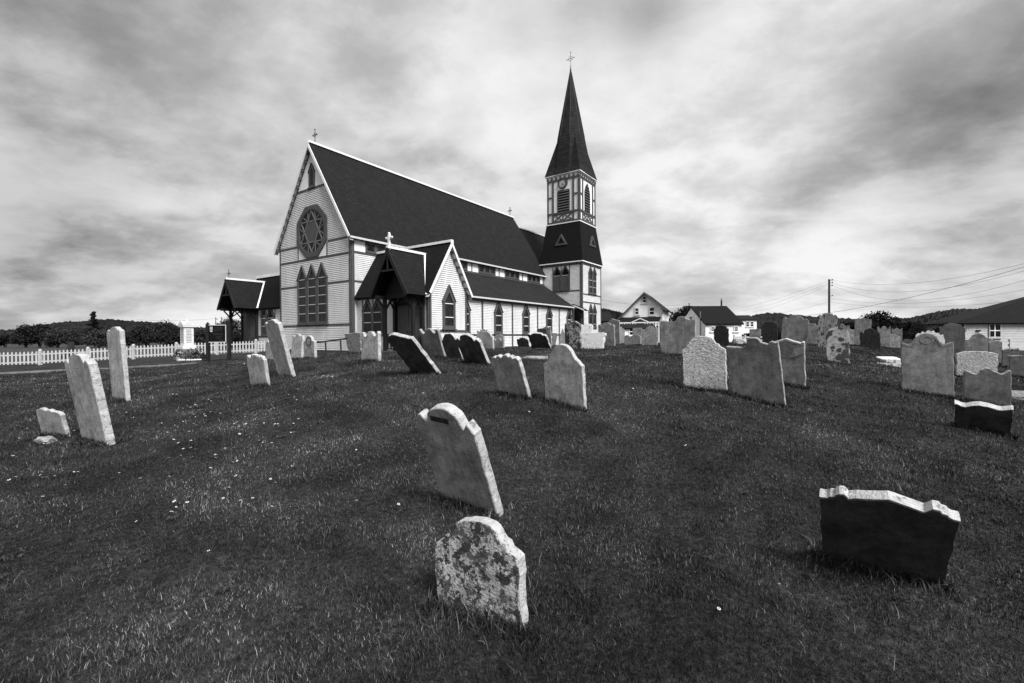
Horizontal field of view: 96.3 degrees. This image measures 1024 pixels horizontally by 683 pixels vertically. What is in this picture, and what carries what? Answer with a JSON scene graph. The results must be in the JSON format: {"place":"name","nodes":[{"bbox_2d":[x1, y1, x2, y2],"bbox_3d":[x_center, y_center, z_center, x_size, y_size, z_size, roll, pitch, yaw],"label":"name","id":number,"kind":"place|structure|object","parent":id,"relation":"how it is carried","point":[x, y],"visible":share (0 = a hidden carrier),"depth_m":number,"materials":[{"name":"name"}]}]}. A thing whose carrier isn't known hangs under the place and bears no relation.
{"place":"outdoors","nodes":[
{"label":"outdoors","id":0,"kind":"place"},
{"bbox_2d":[0,319,239,343],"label":"hills","id":1,"kind":"structure","parent":0,"point":[106,324],"depth_m":274.17,"materials":[{"name":"plant"}]},
{"bbox_2d":[0,341,1023,682],"bbox_3d":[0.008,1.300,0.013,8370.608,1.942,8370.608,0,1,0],"label":"ground","id":2,"kind":"structure","parent":0,"point":[290,505],"depth_m":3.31,"materials":[{"name":"plant"}]},
{"bbox_2d":[6,323,42,347],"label":"bush","id":3,"kind":"object","parent":2,"relation":"on","point":[22,333],"visible":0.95,"depth_m":104.08,"materials":[{"name":"black plant"}]},
{"bbox_2d":[28,322,56,347],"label":"bush","id":4,"kind":"object","parent":2,"relation":"on","point":[43,327],"visible":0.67,"depth_m":106.58,"materials":[{"name":"black plant"}]},
{"bbox_2d":[33,436,57,443],"bbox_3d":[-6.308,1.339,6.207,0.289,0.098,0.164,0,1,17],"label":"stone fragment","id":5,"kind":"object","parent":2,"relation":"on","point":[48,439],"visible":0.92,"depth_m":6.15,"materials":[{"name":"white stone"}]},
{"bbox_2d":[36,407,70,435],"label":"headstone","id":6,"kind":"object","parent":2,"relation":"on","point":[53,420],"visible":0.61,"depth_m":6.39,"materials":[{"name":"stone"}]},
{"bbox_2d":[41,326,76,347],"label":"bush","id":7,"kind":"object","parent":2,"relation":"on","point":[56,338],"visible":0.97,"depth_m":99.97,"materials":[{"name":"black plant"}]},
{"bbox_2d":[61,330,85,345],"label":"bush","id":8,"kind":"object","parent":2,"relation":"on","point":[78,334],"visible":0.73,"depth_m":101.20,"materials":[{"name":"black plant"}]},
{"bbox_2d":[65,353,115,445],"bbox_3d":[-5.511,0.896,6.006,0.638,1.504,0.100,-3,8,26],"label":"headstone","id":9,"kind":"object","parent":2,"relation":"on","point":[88,394],"visible":0.81,"depth_m":5.90,"materials":[{"name":"stone"}]},
{"bbox_2d":[77,328,107,347],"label":"bush","id":10,"kind":"object","parent":2,"relation":"on","point":[97,337],"visible":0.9,"depth_m":98.95,"materials":[{"name":"black plant"}]},
{"bbox_2d":[84,311,102,346],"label":"spruce tree","id":11,"kind":"object","parent":2,"relation":"on","point":[93,320],"visible":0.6,"depth_m":107.60,"materials":[{"name":"black plant"}]},
{"bbox_2d":[0,362,196,373],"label":"path kerb","id":12,"kind":"structure","parent":2,"relation":"on","point":[99,368],"depth_m":21.36,"materials":[{"name":"grey concrete"}]},
{"bbox_2d":[107,327,130,400],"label":"headstone","id":13,"kind":"object","parent":2,"relation":"on","point":[118,364],"visible":0.85,"depth_m":8.92,"materials":[{"name":"stone"}]},
{"bbox_2d":[0,339,265,364],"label":"picket fence","id":14,"kind":"object","parent":2,"relation":"on","point":[88,351],"visible":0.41,"depth_m":31.59,"materials":[{"name":"white paint"}]},
{"bbox_2d":[125,321,161,346],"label":"bush","id":15,"kind":"object","parent":2,"relation":"on","point":[137,329],"visible":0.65,"depth_m":103.10,"materials":[{"name":"black plant"}]},
{"bbox_2d":[140,319,179,346],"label":"bush","id":16,"kind":"object","parent":2,"relation":"on","point":[161,333],"visible":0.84,"depth_m":101.46,"materials":[{"name":"black plant"}]},
{"bbox_2d":[162,328,179,346],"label":"bush","id":17,"kind":"object","parent":2,"relation":"on","point":[176,333],"visible":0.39,"depth_m":101.46,"materials":[{"name":"black plant"}]},
{"bbox_2d":[174,319,197,359],"bbox_3d":[-19.142,-0.027,27.000,1.000,2.560,1.000,0,1,34],"label":"monument","id":18,"kind":"object","parent":2,"relation":"on","point":[186,326],"visible":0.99,"depth_m":26.80,"materials":[{"name":"white stone"}]},
{"bbox_2d":[178,347,205,360],"bbox_3d":[-18.132,0.919,26.199,1.285,1.186,1.259,0,1,0],"label":"flower bed","id":19,"kind":"object","parent":2,"relation":"on","point":[200,356],"visible":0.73,"depth_m":26.00,"materials":[{"name":"grey plant"}]},
{"bbox_2d":[194,327,210,346],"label":"bush","id":20,"kind":"object","parent":2,"relation":"on","point":[200,334],"visible":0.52,"depth_m":102.01,"materials":[{"name":"black plant"}]},
{"bbox_2d":[205,320,231,360],"bbox_3d":[-15.049,0.107,23.501,1.227,2.400,0.140,0,1,0],"label":"notice board","id":21,"kind":"object","parent":2,"relation":"on","point":[218,333],"visible":0.98,"depth_m":23.46,"materials":[{"name":"black wood"}]},
{"bbox_2d":[215,317,240,347],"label":"bush","id":22,"kind":"object","parent":2,"relation":"on","point":[236,327],"visible":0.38,"depth_m":79.18,"materials":[{"name":"black plant"}]},
{"bbox_2d":[247,353,269,384],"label":"headstone","id":23,"kind":"object","parent":2,"relation":"on","point":[257,366],"visible":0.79,"depth_m":8.95,"materials":[{"name":"stone"}]},
{"bbox_2d":[264,319,295,376],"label":"headstone","id":24,"kind":"object","parent":2,"relation":"on","point":[279,346],"visible":0.88,"depth_m":9.95,"materials":[{"name":"stone"}]},
{"bbox_2d":[291,334,304,357],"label":"headstone","id":25,"kind":"object","parent":2,"relation":"on","point":[298,340],"visible":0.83,"depth_m":13.30,"materials":[{"name":"stone"}]},
{"bbox_2d":[304,336,316,357],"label":"headstone","id":26,"kind":"object","parent":2,"relation":"on","point":[310,346],"visible":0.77,"depth_m":13.07,"materials":[{"name":"stone"}]},
{"bbox_2d":[344,332,361,352],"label":"headstone","id":27,"kind":"object","parent":2,"relation":"on","point":[354,342],"visible":0.62,"depth_m":13.37,"materials":[{"name":"stone"}]},
{"bbox_2d":[361,331,380,360],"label":"headstone","id":28,"kind":"object","parent":2,"relation":"on","point":[371,344],"visible":0.68,"depth_m":10.61,"materials":[{"name":"stone"}]},
{"bbox_2d":[217,52,602,352],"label":"church","id":29,"kind":"structure","parent":2,"relation":"on","point":[361,246],"depth_m":35.16,"materials":[{"name":"white wood"}]},
{"bbox_2d":[249,315,254,347],"bbox_3d":[-21.551,-0.822,38.050,0.900,2.690,0.090,0,1,35],"label":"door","id":30,"kind":"structure","parent":29,"relation":"in","point":[252,319],"depth_m":38.07,"materials":[{"name":"grey wood"}]},
{"bbox_2d":[260,309,266,334],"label":"porch side window","id":31,"kind":"structure","parent":29,"relation":"in","point":[263,315],"depth_m":37.11,"materials":[{"name":"grey glass"}]},
{"bbox_2d":[296,266,306,326],"bbox_3d":[-15.122,-3.263,33.070,1.337,4.393,0.190,0,1,35],"label":"window","id":32,"kind":"structure","parent":29,"relation":"in","point":[301,280],"depth_m":33.11,"materials":[{"name":"grey glass"}]},
{"bbox_2d":[307,163,314,190],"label":"gable window","id":33,"kind":"structure","parent":29,"relation":"in","point":[311,168],"depth_m":32.28,"materials":[{"name":"grey glass"}]},
{"bbox_2d":[306,264,316,326],"bbox_3d":[-14.121,-3.262,32.378,1.337,4.393,0.190,0,1,35],"label":"window","id":34,"kind":"structure","parent":29,"relation":"in","point":[311,278],"depth_m":32.40,"materials":[{"name":"grey glass"}]},
{"bbox_2d":[296,204,327,257],"bbox_3d":[-14.124,-7.756,32.343,3.640,3.600,0.145,0,1,35],"label":"rose window","id":35,"kind":"structure","parent":29,"relation":"in","point":[311,226],"depth_m":32.27,"materials":[{"name":"grey glass"}]},
{"bbox_2d":[316,262,328,325],"bbox_3d":[-13.120,-3.262,31.686,1.337,4.393,0.190,0,1,35],"label":"window","id":36,"kind":"structure","parent":29,"relation":"in","point":[322,277],"depth_m":31.68,"materials":[{"name":"grey glass"}]},
{"bbox_2d":[362,299,372,333],"bbox_3d":[-9.332,-1.640,29.647,1.082,2.244,0.173,0,1,35],"label":"porch side window","id":37,"kind":"structure","parent":29,"relation":"in","point":[367,310],"depth_m":29.67,"materials":[{"name":"grey glass"}]},
{"bbox_2d":[365,242,375,253],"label":"clerestory window","id":38,"kind":"structure","parent":29,"relation":"in","point":[369,247],"depth_m":31.15,"materials":[{"name":"black glass"}]},
{"bbox_2d":[372,299,382,332],"bbox_3d":[-8.534,-1.639,29.093,1.082,2.244,0.173,0,1,35],"label":"porch side window","id":39,"kind":"structure","parent":29,"relation":"in","point":[377,313],"depth_m":29.11,"materials":[{"name":"grey glass"}]},
{"bbox_2d":[398,306,408,335],"bbox_3d":[-6.587,-0.811,27.705,0.930,2.690,0.090,0,1,35],"label":"door","id":40,"kind":"structure","parent":29,"relation":"in","point":[403,311],"depth_m":27.68,"materials":[{"name":"black wood"}]},
{"bbox_2d":[409,305,420,344],"bbox_3d":[-5.789,-0.810,27.147,0.930,2.690,0.090,0,1,35],"label":"door","id":41,"kind":"structure","parent":29,"relation":"in","point":[417,307],"depth_m":27.05,"materials":[{"name":"black wood"}]},
{"bbox_2d":[441,285,456,331],"bbox_3d":[-3.829,-2.021,27.897,0.180,2.833,1.240,0,1,35],"label":"wing window","id":42,"kind":"structure","parent":29,"relation":"in","point":[449,301],"depth_m":27.87,"materials":[{"name":"black glass"}]},
{"bbox_2d":[467,300,470,333],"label":"aisle window","id":43,"kind":"structure","parent":29,"relation":"in","point":[468,306],"depth_m":33.82,"materials":[{"name":"grey glass"}]},
{"bbox_2d":[494,300,503,335],"bbox_3d":[-1.086,-1.887,36.872,0.180,2.873,1.240,0,1,35],"label":"aisle window","id":44,"kind":"structure","parent":29,"relation":"in","point":[498,311],"depth_m":36.90,"materials":[{"name":"grey glass"}]},
{"bbox_2d":[522,303,530,335],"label":"aisle window","id":45,"kind":"structure","parent":29,"relation":"in","point":[526,314],"depth_m":40.18,"materials":[{"name":"grey glass"}]},
{"bbox_2d":[546,306,552,334],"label":"aisle window","id":46,"kind":"structure","parent":29,"relation":"in","point":[549,315],"depth_m":43.62,"materials":[{"name":"grey glass"}]},
{"bbox_2d":[561,265,569,291],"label":"tower window","id":47,"kind":"structure","parent":29,"relation":"in","point":[565,272],"depth_m":48.50,"materials":[{"name":"black glass"}]},
{"bbox_2d":[588,266,592,295],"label":"tower window","id":48,"kind":"structure","parent":29,"relation":"in","point":[590,273],"depth_m":49.18,"materials":[{"name":"grey glass"}]},
{"bbox_2d":[388,332,440,373],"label":"headstone","id":49,"kind":"object","parent":2,"relation":"on","point":[412,353],"visible":0.85,"depth_m":8.27,"materials":[{"name":"black stone"}]},
{"bbox_2d":[419,328,445,356],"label":"headstone","id":50,"kind":"object","parent":2,"relation":"on","point":[431,338],"visible":0.71,"depth_m":10.70,"materials":[{"name":"grey stone"}]},
{"bbox_2d":[442,333,462,358],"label":"headstone","id":51,"kind":"object","parent":2,"relation":"on","point":[450,345],"visible":0.62,"depth_m":10.16,"materials":[{"name":"black stone"}]},
{"bbox_2d":[416,403,503,516],"bbox_3d":[-0.406,1.065,3.724,0.608,1.290,0.094,3,27,35],"label":"headstone","id":52,"kind":"object","parent":2,"relation":"on","point":[454,443],"visible":0.74,"depth_m":3.59,"materials":[{"name":"stone"}]},
{"bbox_2d":[456,333,489,362],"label":"headstone","id":53,"kind":"object","parent":2,"relation":"on","point":[471,347],"visible":0.79,"depth_m":9.49,"materials":[{"name":"black stone"}]},
{"bbox_2d":[435,516,528,630],"bbox_3d":[-0.174,1.394,2.526,0.553,0.836,0.090,-3,-1,28],"label":"headstone","id":54,"kind":"object","parent":2,"relation":"on","point":[480,560],"visible":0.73,"depth_m":2.47,"materials":[{"name":"stone"}]},
{"bbox_2d":[478,331,493,348],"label":"headstone","id":55,"kind":"object","parent":2,"relation":"on","point":[487,338],"visible":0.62,"depth_m":14.67,"materials":[{"name":"stone"}]},
{"bbox_2d":[491,353,531,397],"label":"headstone","id":56,"kind":"object","parent":2,"relation":"on","point":[509,372],"visible":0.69,"depth_m":6.68,"materials":[{"name":"stone"}]},
{"bbox_2d":[517,337,529,346],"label":"headstone","id":57,"kind":"object","parent":2,"relation":"on","point":[523,341],"visible":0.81,"depth_m":18.12,"materials":[{"name":"black stone"}]},
{"bbox_2d":[527,332,551,348],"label":"headstone","id":58,"kind":"object","parent":2,"relation":"on","point":[539,339],"visible":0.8,"depth_m":15.40,"materials":[{"name":"black stone"}]},
{"bbox_2d":[544,343,586,408],"bbox_3d":[0.732,0.615,6.344,0.607,1.177,0.090,1,8,35],"label":"headstone","id":59,"kind":"object","parent":2,"relation":"on","point":[564,374],"visible":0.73,"depth_m":6.26,"materials":[{"name":"stone"}]},
{"bbox_2d":[564,321,581,349],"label":"headstone","id":60,"kind":"object","parent":2,"relation":"on","point":[572,330],"visible":0.77,"depth_m":13.84,"materials":[{"name":"stone"}]},
{"bbox_2d":[581,332,606,348],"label":"headstone","id":61,"kind":"object","parent":2,"relation":"on","point":[591,340],"visible":0.59,"depth_m":14.24,"materials":[{"name":"white stone"}]},
{"bbox_2d":[598,322,614,345],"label":"headstone","id":62,"kind":"object","parent":2,"relation":"on","point":[608,328],"visible":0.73,"depth_m":18.20,"materials":[{"name":"grey stone"}]},
{"bbox_2d":[601,312,612,323],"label":"shed","id":63,"kind":"structure","parent":2,"relation":"on","point":[606,317],"depth_m":58.78,"materials":[{"name":"grey wood"}]},
{"bbox_2d":[609,319,619,343],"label":"headstone","id":64,"kind":"object","parent":2,"relation":"on","point":[616,323],"visible":0.59,"depth_m":25.05,"materials":[{"name":"grey stone"}]},
{"bbox_2d":[624,335,640,344],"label":"headstone","id":65,"kind":"object","parent":2,"relation":"on","point":[633,339],"visible":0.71,"depth_m":21.22,"materials":[{"name":"grey stone"}]},
{"bbox_2d":[620,324,655,342],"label":"porch","id":66,"kind":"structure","parent":2,"relation":"on","point":[626,329],"depth_m":46.52,"materials":[{"name":"wood"}]},
{"bbox_2d":[617,292,671,342],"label":"gabled house","id":67,"kind":"structure","parent":2,"relation":"on","point":[644,308],"depth_m":49.80,"materials":[{"name":"wood"}]},
{"bbox_2d":[642,326,657,344],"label":"headstone","id":68,"kind":"object","parent":2,"relation":"on","point":[649,335],"visible":0.76,"depth_m":19.57,"materials":[{"name":"grey stone"}]},
{"bbox_2d":[660,316,695,353],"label":"headstone","id":69,"kind":"object","parent":2,"relation":"on","point":[678,335],"visible":0.65,"depth_m":11.74,"materials":[{"name":"grey stone"}]},
{"bbox_2d":[669,304,689,321],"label":"deciduous tree","id":70,"kind":"object","parent":2,"relation":"on","point":[673,316],"visible":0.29,"depth_m":74.52,"materials":[{"name":"black plant"}]},
{"bbox_2d":[682,336,727,390],"bbox_3d":[3.092,0.510,7.360,0.661,1.213,0.080,-2,-2,35],"label":"headstone","id":71,"kind":"object","parent":2,"relation":"on","point":[704,360],"visible":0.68,"depth_m":7.32,"materials":[{"name":"stone"}]},
{"bbox_2d":[684,300,743,341],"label":"house","id":72,"kind":"structure","parent":2,"relation":"on","point":[709,319],"depth_m":45.94,"materials":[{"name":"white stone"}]},
{"bbox_2d":[714,325,728,345],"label":"headstone","id":73,"kind":"object","parent":2,"relation":"on","point":[721,335],"visible":0.71,"depth_m":16.98,"materials":[{"name":"black stone"}]},
{"bbox_2d":[736,315,757,334],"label":"house","id":74,"kind":"structure","parent":2,"relation":"on","point":[749,324],"depth_m":69.98,"materials":[{"name":"wood"}]},
{"bbox_2d":[727,337,785,405],"bbox_3d":[3.584,0.571,6.717,0.690,1.280,0.080,-5,8,40],"label":"headstone","id":75,"kind":"object","parent":2,"relation":"on","point":[755,367],"visible":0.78,"depth_m":6.64,"materials":[{"name":"grey stone"}]},
{"bbox_2d":[762,321,777,342],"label":"headstone","id":76,"kind":"object","parent":2,"relation":"on","point":[769,331],"visible":0.75,"depth_m":20.02,"materials":[{"name":"black stone"}]},
{"bbox_2d":[770,338,805,385],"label":"headstone","id":77,"kind":"object","parent":2,"relation":"on","point":[792,352],"visible":0.58,"depth_m":7.97,"materials":[{"name":"stone"}]},
{"bbox_2d":[781,315,808,344],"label":"headstone","id":78,"kind":"object","parent":2,"relation":"on","point":[795,327],"visible":0.73,"depth_m":17.90,"materials":[{"name":"grey stone"}]},
{"bbox_2d":[807,323,817,343],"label":"headstone","id":79,"kind":"object","parent":2,"relation":"on","point":[812,333],"visible":0.31,"depth_m":19.90,"materials":[{"name":"grey stone"}]},
{"bbox_2d":[817,313,836,347],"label":"headstone","id":80,"kind":"object","parent":2,"relation":"on","point":[827,322],"visible":0.69,"depth_m":17.27,"materials":[{"name":"stone"}]},
{"bbox_2d":[826,327,849,363],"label":"headstone","id":81,"kind":"object","parent":2,"relation":"on","point":[838,342],"visible":0.74,"depth_m":11.06,"materials":[{"name":"stone"}]},
{"bbox_2d":[854,318,870,344],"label":"headstone","id":82,"kind":"object","parent":2,"relation":"on","point":[862,324],"visible":0.59,"depth_m":20.35,"materials":[{"name":"grey stone"}]},
{"bbox_2d":[859,328,880,348],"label":"headstone","id":83,"kind":"object","parent":2,"relation":"on","point":[869,337],"visible":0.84,"depth_m":17.99,"materials":[{"name":"black stone"}]},
{"bbox_2d":[853,310,900,326],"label":"bush","id":84,"kind":"object","parent":2,"relation":"on","point":[880,316],"visible":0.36,"depth_m":93.30,"materials":[{"name":"black plant"}]},
{"bbox_2d":[877,326,890,346],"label":"headstone","id":85,"kind":"object","parent":2,"relation":"on","point":[885,334],"visible":0.62,"depth_m":20.49,"materials":[{"name":"grey stone"}]},
{"bbox_2d":[876,356,900,362],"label":"ledger slab","id":86,"kind":"structure","parent":2,"relation":"on","point":[890,359],"depth_m":13.05,"materials":[{"name":"white stone"}]},
{"bbox_2d":[819,486,960,583],"bbox_3d":[2.265,1.262,2.812,0.618,1.078,0.070,1,40,36],"label":"headstone","id":87,"kind":"object","parent":2,"relation":"on","point":[888,529],"visible":0.73,"depth_m":2.66,"materials":[{"name":"black stone"}]},
{"bbox_2d":[890,334,900,347],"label":"headstone","id":88,"kind":"object","parent":2,"relation":"on","point":[895,341],"visible":0.31,"depth_m":24.06,"materials":[{"name":"stone"}]},
{"bbox_2d":[886,319,916,339],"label":"bush","id":89,"kind":"object","parent":2,"relation":"on","point":[899,326],"visible":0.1,"depth_m":69.43,"materials":[{"name":"black plant"}]},
{"bbox_2d":[902,323,934,339],"bbox_3d":[28.658,-0.243,32.070,2.865,2.249,1.988,0,1,0],"label":"bush","id":90,"kind":"object","parent":2,"relation":"on","point":[913,333],"visible":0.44,"depth_m":32.10,"materials":[{"name":"black plant"}]},
{"bbox_2d":[900,333,954,396],"bbox_3d":[7.382,0.557,8.159,0.714,1.422,0.106,-1,-2,35],"label":"headstone","id":91,"kind":"object","parent":2,"relation":"on","point":[927,361],"visible":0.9,"depth_m":8.12,"materials":[{"name":"grey stone"}]},
{"bbox_2d":[915,330,944,343],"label":"headstone","id":92,"kind":"object","parent":2,"relation":"on","point":[940,337],"visible":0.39,"depth_m":15.76,"materials":[{"name":"stone"}]},
{"bbox_2d":[939,323,965,356],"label":"headstone","id":93,"kind":"object","parent":2,"relation":"on","point":[953,332],"visible":0.55,"depth_m":16.80,"materials":[{"name":"grey stone"}]},
{"bbox_2d":[918,297,1023,349],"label":"clapboard house","id":94,"kind":"structure","parent":2,"relation":"on","point":[1003,322],"depth_m":32.98,"materials":[{"name":"white painted wood clapboard"},{"name":"dark roof shingles"},{"name":"glass"}]},
{"bbox_2d":[987,324,1002,338],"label":"window","id":95,"kind":"structure","parent":94,"relation":"in","point":[994,330],"depth_m":32.93,"materials":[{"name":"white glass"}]},
{"bbox_2d":[955,351,998,375],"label":"headstone","id":96,"kind":"object","parent":2,"relation":"on","point":[973,361],"visible":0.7,"depth_m":10.57,"materials":[{"name":"stone"}]},
{"bbox_2d":[965,334,994,351],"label":"headstone","id":97,"kind":"object","parent":2,"relation":"on","point":[976,342],"visible":0.41,"depth_m":16.87,"materials":[{"name":"grey stone"}]},
{"bbox_2d":[954,400,1013,433],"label":"headstone","id":98,"kind":"object","parent":2,"relation":"on","point":[985,415],"visible":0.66,"depth_m":6.15,"materials":[{"name":"black stone"}]},
{"bbox_2d":[963,367,1011,405],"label":"headstone","id":99,"kind":"object","parent":2,"relation":"on","point":[986,384],"visible":0.73,"depth_m":7.69,"materials":[{"name":"grey stone"}]},
{"bbox_2d":[988,341,1001,362],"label":"headstone","id":100,"kind":"object","parent":2,"relation":"on","point":[995,347],"visible":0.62,"depth_m":15.29,"materials":[{"name":"grey stone"}]},
{"bbox_2d":[989,339,1023,348],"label":"rail fence","id":101,"kind":"object","parent":2,"relation":"on","point":[1009,342],"visible":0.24,"depth_m":26.98,"materials":[{"name":"white paint"}]},
{"bbox_2d":[1001,348,1018,366],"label":"headstone","id":102,"kind":"object","parent":2,"relation":"on","point":[1008,352],"visible":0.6,"depth_m":14.25,"materials":[{"name":"stone"}]},
{"bbox_2d":[1007,355,1023,375],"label":"headstone","id":103,"kind":"object","parent":2,"relation":"on","point":[1015,363],"visible":0.56,"depth_m":11.97,"materials":[{"name":"grey stone"}]},
{"bbox_2d":[0,0,1023,329],"label":"sky","id":104,"kind":"structure","parent":0,"point":[742,153],"materials":[{"name":"grey"}]},
{"bbox_2d":[752,308,978,337],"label":"hills","id":105,"kind":"structure","parent":0,"point":[776,318],"depth_m":271.66,"materials":[{"name":"plant"}]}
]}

